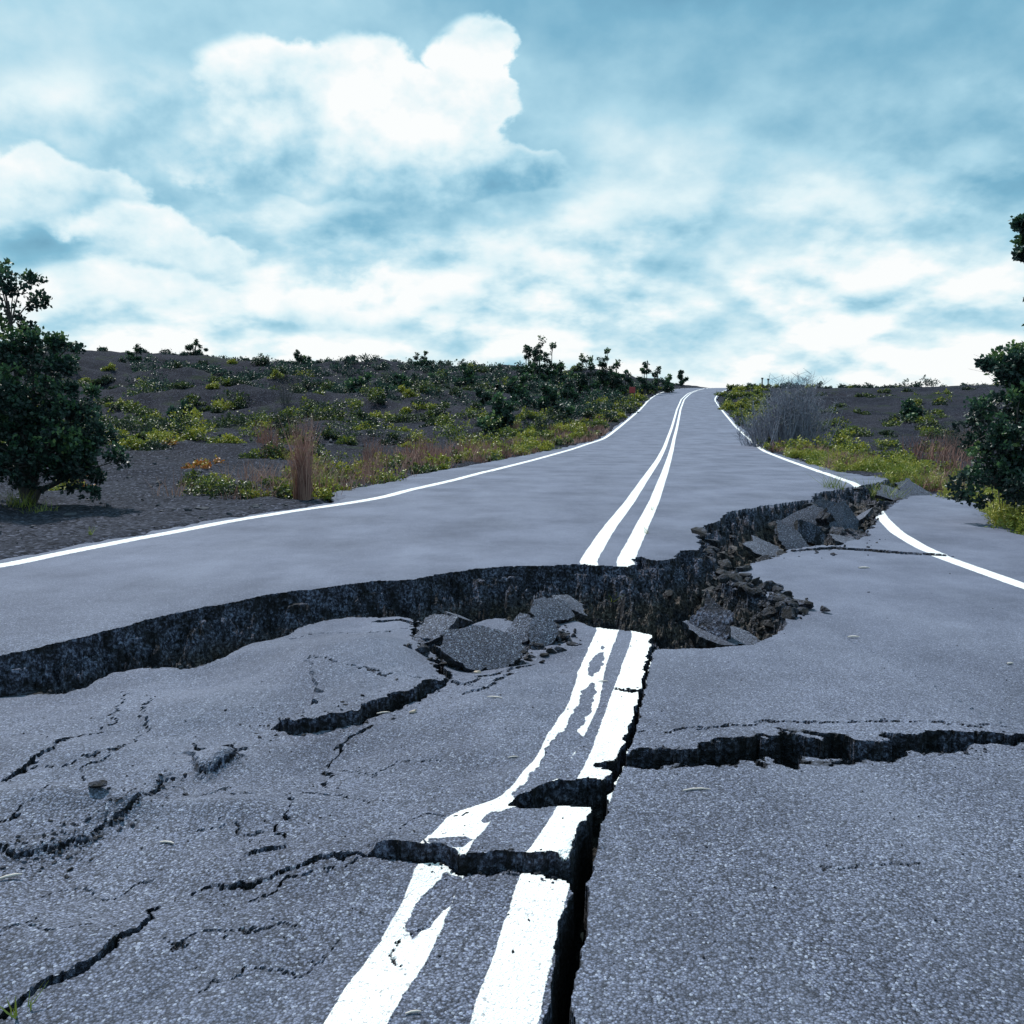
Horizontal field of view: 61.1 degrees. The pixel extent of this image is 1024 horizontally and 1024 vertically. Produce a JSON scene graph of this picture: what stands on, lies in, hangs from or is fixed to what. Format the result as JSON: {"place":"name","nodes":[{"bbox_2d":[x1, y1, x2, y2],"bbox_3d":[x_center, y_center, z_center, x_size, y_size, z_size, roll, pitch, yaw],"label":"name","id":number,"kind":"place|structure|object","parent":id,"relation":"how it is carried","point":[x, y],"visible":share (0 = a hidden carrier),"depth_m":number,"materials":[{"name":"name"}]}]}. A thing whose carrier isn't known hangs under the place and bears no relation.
{"place":"outdoors","nodes":[
{"label":"outdoors","id":0,"kind":"place"},
{"bbox_2d":[0,388,1023,1023],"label":"road","id":1,"kind":"structure","parent":0,"point":[318,614],"depth_m":3.33,"materials":[{"name":"grey asphalt"}]},
{"bbox_2d":[88,780,106,787],"bbox_3d":[-1.391,0.916,2.910,0.068,0.030,0.043,0,6,0],"label":"loose asphalt chunk","id":2,"kind":"object","parent":1,"relation":"on","point":[98,784],"visible":1,"depth_m":2.90,"materials":[{"name":"grey asphalt"}]},
{"bbox_2d":[412,614,458,645],"bbox_3d":[-0.476,0.740,5.236,0.217,0.202,0.306,3,7,24],"label":"asphalt plate","id":3,"kind":"object","parent":1,"relation":"on","point":[433,627],"visible":0.71,"depth_m":5.24,"materials":[{"name":"grey asphalt"}]},
{"bbox_2d":[444,611,472,628],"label":"asphalt plate","id":4,"kind":"object","parent":1,"relation":"on","point":[464,622],"visible":0.53,"depth_m":5.57,"materials":[{"name":"grey asphalt"}]},
{"bbox_2d":[0,466,921,1018],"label":"green grass tufts","id":5,"kind":"object","parent":1,"relation":"on","point":[22,500],"visible":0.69,"depth_m":11.65,"materials":[{"name":"green plant"}]},
{"bbox_2d":[440,625,523,672],"bbox_3d":[-0.165,0.775,4.800,0.461,0.258,0.335,0,6,0],"label":"asphalt plate","id":6,"kind":"object","parent":1,"relation":"on","point":[471,649],"visible":0.88,"depth_m":4.77,"materials":[{"name":"grey asphalt"}]},
{"bbox_2d":[0,483,986,967],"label":"asphalt rubble","id":7,"kind":"object","parent":1,"relation":"on","point":[786,603],"visible":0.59,"depth_m":6.05,"materials":[{"name":"grey asphalt"}]},
{"bbox_2d":[0,567,1012,1013],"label":"dry sticks","id":8,"kind":"object","parent":1,"relation":"on","point":[508,757],"visible":1,"depth_m":3.04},
{"bbox_2d":[505,613,531,644],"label":"asphalt plate","id":9,"kind":"object","parent":1,"relation":"on","point":[518,628],"visible":0.44,"depth_m":5.25,"materials":[{"name":"grey asphalt"}]},
{"bbox_2d":[528,615,558,649],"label":"asphalt plate","id":10,"kind":"object","parent":1,"relation":"on","point":[543,629],"visible":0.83,"depth_m":5.17,"materials":[{"name":"grey asphalt"}]},
{"bbox_2d":[527,596,574,623],"bbox_3d":[0.239,0.666,5.767,0.374,0.192,0.207,-4,7,-34],"label":"asphalt plate","id":11,"kind":"object","parent":1,"relation":"on","point":[559,610],"visible":0.82,"depth_m":5.75,"materials":[{"name":"grey asphalt"}]},
{"bbox_2d":[551,594,586,622],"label":"asphalt plate","id":12,"kind":"object","parent":1,"relation":"on","point":[576,606],"visible":0.6,"depth_m":6.17,"materials":[{"name":"grey asphalt"}]},
{"bbox_2d":[684,591,734,648],"bbox_3d":[1.253,0.729,5.497,0.222,0.417,0.283,-5,8,-41],"label":"asphalt plate","id":13,"kind":"object","parent":1,"relation":"on","point":[712,616],"visible":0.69,"depth_m":5.48,"materials":[{"name":"grey asphalt"}]},
{"bbox_2d":[682,620,759,647],"bbox_3d":[1.347,0.803,5.539,0.514,0.197,0.367,-3,7,-23],"label":"asphalt plate","id":14,"kind":"object","parent":1,"relation":"on","point":[705,639],"visible":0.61,"depth_m":5.45,"materials":[{"name":"grey asphalt"}]},
{"bbox_2d":[742,535,780,557],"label":"asphalt plate","id":15,"kind":"object","parent":1,"relation":"on","point":[756,547],"visible":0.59,"depth_m":9.06,"materials":[{"name":"grey asphalt"}]},
{"bbox_2d":[775,520,808,551],"bbox_3d":[3.122,0.309,9.612,0.376,0.419,0.312,1,6,8],"label":"asphalt plate","id":16,"kind":"object","parent":1,"relation":"on","point":[788,537],"visible":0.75,"depth_m":9.59,"materials":[{"name":"grey asphalt"}]},
{"bbox_2d":[774,504,823,533],"bbox_3d":[3.708,0.121,11.143,0.642,0.425,0.291,0,6,0],"label":"asphalt plate","id":17,"kind":"object","parent":1,"relation":"on","point":[809,513],"visible":0.4,"depth_m":11.17,"materials":[{"name":"grey asphalt"}]},
{"bbox_2d":[794,519,824,545],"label":"asphalt plate","id":18,"kind":"object","parent":1,"relation":"on","point":[812,534],"visible":0.77,"depth_m":9.88,"materials":[{"name":"grey asphalt"}]},
{"bbox_2d":[813,499,835,508],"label":"asphalt plate","id":19,"kind":"object","parent":1,"relation":"on","point":[823,503],"visible":0.17,"depth_m":12.63,"materials":[{"name":"grey asphalt"}]},
{"bbox_2d":[815,511,834,525],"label":"asphalt plate","id":20,"kind":"object","parent":1,"relation":"on","point":[822,518],"visible":0.61,"depth_m":10.63,"materials":[{"name":"grey asphalt"}]},
{"bbox_2d":[823,500,858,532],"bbox_3d":[4.036,0.155,10.714,0.514,0.574,0.394,-5,8,-40],"label":"asphalt plate","id":21,"kind":"object","parent":1,"relation":"on","point":[843,515],"visible":0.51,"depth_m":10.71,"materials":[{"name":"grey asphalt"}]},
{"bbox_2d":[829,534,856,545],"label":"asphalt plate","id":22,"kind":"object","parent":1,"relation":"on","point":[838,539],"visible":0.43,"depth_m":9.47,"materials":[{"name":"grey asphalt"}]},
{"bbox_2d":[856,508,873,526],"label":"asphalt plate","id":23,"kind":"object","parent":1,"relation":"on","point":[864,516],"visible":0.62,"depth_m":11.17,"materials":[{"name":"grey asphalt"}]},
{"bbox_2d":[875,484,910,501],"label":"asphalt plate","id":24,"kind":"object","parent":1,"relation":"on","point":[882,495],"visible":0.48,"depth_m":14.77,"materials":[{"name":"grey asphalt"}]},
{"bbox_2d":[895,478,933,495],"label":"asphalt plate","id":25,"kind":"object","parent":1,"relation":"on","point":[914,488],"visible":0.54,"depth_m":15.19,"materials":[{"name":"grey asphalt"}]},
{"bbox_2d":[0,346,1023,559],"bbox_3d":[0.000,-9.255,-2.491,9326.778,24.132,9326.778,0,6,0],"label":"ground","id":26,"kind":"structure","parent":0,"point":[42,536],"depth_m":34.13,"materials":[{"name":"grey soil"}]},
{"bbox_2d":[0,257,133,502],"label":"ohia tree","id":27,"kind":"object","parent":26,"relation":"on","point":[36,429],"visible":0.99,"depth_m":11.42,"materials":[{"name":"green plant"}]},
{"bbox_2d":[117,344,142,363],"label":"ohia tree","id":28,"kind":"object","parent":26,"relation":"on","point":[129,356],"visible":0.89,"depth_m":118.05,"materials":[{"name":"green plant"}]},
{"bbox_2d":[78,438,224,486],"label":"russet plants","id":29,"kind":"object","parent":26,"relation":"on","point":[203,463],"visible":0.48,"depth_m":18.42,"materials":[{"name":"plant"}]},
{"bbox_2d":[165,398,193,427],"bbox_3d":[-15.283,-4.268,39.350,1.775,1.839,2.403,0,6,0],"label":"ohia tree","id":30,"kind":"object","parent":26,"relation":"on","point":[173,408],"visible":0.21,"depth_m":39.48,"materials":[{"name":"green plant"}]},
{"bbox_2d":[182,339,208,354],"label":"ohia tree","id":31,"kind":"object","parent":26,"relation":"on","point":[191,346],"visible":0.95,"depth_m":132.74,"materials":[{"name":"green plant"}]},
{"bbox_2d":[293,349,311,363],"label":"ohia tree","id":32,"kind":"object","parent":26,"relation":"on","point":[300,357],"visible":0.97,"depth_m":135.69,"materials":[{"name":"green plant"}]},
{"bbox_2d":[272,411,339,499],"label":"tall dry grass","id":33,"kind":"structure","parent":26,"relation":"on","point":[302,483],"depth_m":12.74,"materials":[{"name":"brown plant"}]},
{"bbox_2d":[344,370,384,392],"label":"ohia tree","id":34,"kind":"object","parent":26,"relation":"on","point":[354,383],"visible":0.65,"depth_m":68.93,"materials":[{"name":"green plant"}]},
{"bbox_2d":[385,373,411,389],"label":"ohia tree","id":35,"kind":"object","parent":26,"relation":"on","point":[402,377],"visible":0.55,"depth_m":83.93,"materials":[{"name":"green plant"}]},
{"bbox_2d":[412,350,431,365],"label":"ohia tree","id":36,"kind":"object","parent":26,"relation":"on","point":[423,361],"visible":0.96,"depth_m":135.85,"materials":[{"name":"green plant"}]},
{"bbox_2d":[423,370,450,384],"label":"ohia tree","id":37,"kind":"object","parent":26,"relation":"on","point":[445,373],"visible":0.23,"depth_m":86.51,"materials":[{"name":"green plant"}]},
{"bbox_2d":[453,362,474,386],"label":"ohia tree","id":38,"kind":"object","parent":26,"relation":"on","point":[467,378],"visible":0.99,"depth_m":82.95,"materials":[{"name":"green plant"}]},
{"bbox_2d":[0,411,936,546],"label":"lava rocks","id":39,"kind":"object","parent":26,"relation":"on","point":[159,504],"visible":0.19,"depth_m":12.24,"materials":[{"name":"grey stone"}]},
{"bbox_2d":[474,382,503,405],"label":"ohia tree","id":40,"kind":"object","parent":26,"relation":"on","point":[486,396],"visible":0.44,"depth_m":61.49,"materials":[{"name":"green plant"}]},
{"bbox_2d":[475,391,515,434],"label":"ohia tree","id":41,"kind":"object","parent":26,"relation":"on","point":[506,410],"visible":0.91,"depth_m":44.42,"materials":[{"name":"green plant"}]},
{"bbox_2d":[0,353,1023,500],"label":"shrubs","id":42,"kind":"object","parent":26,"relation":"on","point":[153,431],"visible":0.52,"depth_m":38.59,"materials":[{"name":"green plant"}]},
{"bbox_2d":[504,372,537,408],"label":"ohia tree","id":43,"kind":"object","parent":26,"relation":"on","point":[520,389],"visible":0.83,"depth_m":59.29,"materials":[{"name":"green plant"}]},
{"bbox_2d":[511,344,540,386],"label":"ohia tree","id":44,"kind":"object","parent":26,"relation":"on","point":[527,350],"visible":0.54,"depth_m":90.45,"materials":[{"name":"green plant"}]},
{"bbox_2d":[69,346,987,419],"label":"distant shrubs","id":45,"kind":"object","parent":26,"relation":"on","point":[499,369],"visible":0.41,"depth_m":99.93,"materials":[{"name":"green plant"}]},
{"bbox_2d":[519,346,553,391],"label":"ohia tree","id":46,"kind":"object","parent":26,"relation":"on","point":[533,364],"visible":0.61,"depth_m":89.80,"materials":[{"name":"green plant"}]},
{"bbox_2d":[530,335,548,388],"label":"ohia tree","id":47,"kind":"object","parent":26,"relation":"on","point":[541,372],"visible":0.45,"depth_m":91.97,"materials":[{"name":"green plant"}]},
{"bbox_2d":[542,342,562,385],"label":"ohia tree","id":48,"kind":"object","parent":26,"relation":"on","point":[548,368],"visible":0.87,"depth_m":92.39,"materials":[{"name":"green plant"}]},
{"bbox_2d":[535,381,577,416],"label":"ohia tree","id":49,"kind":"object","parent":26,"relation":"on","point":[547,398],"visible":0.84,"depth_m":57.06,"materials":[{"name":"green plant"}]},
{"bbox_2d":[554,360,575,383],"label":"ohia tree","id":50,"kind":"object","parent":26,"relation":"on","point":[561,366],"visible":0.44,"depth_m":94.45,"materials":[{"name":"green plant"}]},
{"bbox_2d":[557,369,580,403],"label":"ohia tree","id":51,"kind":"object","parent":26,"relation":"on","point":[568,392],"visible":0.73,"depth_m":73.88,"materials":[{"name":"green plant"}]},
{"bbox_2d":[572,353,588,392],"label":"ohia tree","id":52,"kind":"object","parent":26,"relation":"on","point":[580,366],"visible":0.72,"depth_m":95.74,"materials":[{"name":"green plant"}]},
{"bbox_2d":[143,415,1022,512],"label":"dry grass","id":53,"kind":"structure","parent":26,"relation":"on","point":[417,454],"depth_m":21.95,"materials":[{"name":"plant"}]},
{"bbox_2d":[575,355,602,395],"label":"ohia tree","id":54,"kind":"object","parent":26,"relation":"on","point":[591,367],"visible":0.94,"depth_m":94.72,"materials":[{"name":"green plant"}]},
{"bbox_2d":[593,357,611,394],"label":"ohia tree","id":55,"kind":"object","parent":26,"relation":"on","point":[599,380],"visible":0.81,"depth_m":95.62,"materials":[{"name":"green plant"}]},
{"bbox_2d":[601,347,619,396],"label":"ohia tree","id":56,"kind":"object","parent":26,"relation":"on","point":[614,375],"visible":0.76,"depth_m":95.57,"materials":[{"name":"green plant"}]},
{"bbox_2d":[607,359,623,396],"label":"ohia tree","id":57,"kind":"object","parent":26,"relation":"on","point":[616,364],"visible":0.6,"depth_m":96.75,"materials":[{"name":"green plant"}]},
{"bbox_2d":[618,370,635,396],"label":"ohia tree","id":58,"kind":"object","parent":26,"relation":"on","point":[629,381],"visible":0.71,"depth_m":97.97,"materials":[{"name":"green plant"}]},
{"bbox_2d":[629,386,634,398],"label":"roadside sign","id":59,"kind":"object","parent":26,"relation":"on","point":[631,389],"visible":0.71,"depth_m":87.11,"materials":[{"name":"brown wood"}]},
{"bbox_2d":[270,374,1012,459],"bbox_3d":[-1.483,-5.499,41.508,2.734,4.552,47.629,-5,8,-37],"label":"bare bush","id":60,"kind":"object","parent":26,"relation":"on","point":[293,384],"visible":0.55,"depth_m":24.29,"materials":[{"name":"plant"}]},
{"bbox_2d":[636,361,652,394],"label":"ohia tree","id":61,"kind":"object","parent":26,"relation":"on","point":[646,385],"visible":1,"depth_m":103.81,"materials":[{"name":"green plant"}]},
{"bbox_2d":[649,366,663,393],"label":"ohia tree","id":62,"kind":"object","parent":26,"relation":"on","point":[656,382],"visible":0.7,"depth_m":106.75,"materials":[{"name":"green plant"}]},
{"bbox_2d":[660,373,674,392],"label":"ohia tree","id":63,"kind":"object","parent":26,"relation":"on","point":[668,386],"visible":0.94,"depth_m":108.73,"materials":[{"name":"green plant"}]},
{"bbox_2d":[675,369,688,385],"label":"ohia tree","id":64,"kind":"object","parent":26,"relation":"on","point":[680,376],"visible":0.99,"depth_m":138.29,"materials":[{"name":"green plant"}]},
{"bbox_2d":[732,370,853,449],"bbox_3d":[11.107,-3.920,34.496,4.312,3.443,4.394,0,6,0],"label":"dead shrub","id":65,"kind":"object","parent":26,"relation":"on","point":[788,428],"visible":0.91,"depth_m":33.76,"materials":[{"name":"grey plant"}]},
{"bbox_2d":[782,446,1023,534],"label":"fern clumps","id":66,"kind":"object","parent":26,"relation":"on","point":[1010,517],"visible":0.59,"depth_m":17.39,"materials":[{"name":"green plant"}]},
{"bbox_2d":[899,398,925,420],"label":"shrub","id":67,"kind":"object","parent":26,"relation":"on","point":[908,409],"visible":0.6,"depth_m":59.16,"materials":[{"name":"green plant"}]},
{"bbox_2d":[944,213,1023,514],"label":"ohia tree","id":68,"kind":"object","parent":26,"relation":"on","point":[1004,472],"visible":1,"depth_m":10.60,"materials":[{"name":"green plant"}]},
{"bbox_2d":[964,355,1022,511],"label":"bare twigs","id":69,"kind":"object","parent":26,"relation":"on","point":[994,452],"visible":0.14,"depth_m":11.42,"materials":[{"name":"brown plant"}]},
{"bbox_2d":[0,0,1023,387],"label":"sky","id":70,"kind":"structure","parent":0,"point":[722,193],"materials":[{"name":"blue"}]}
]}

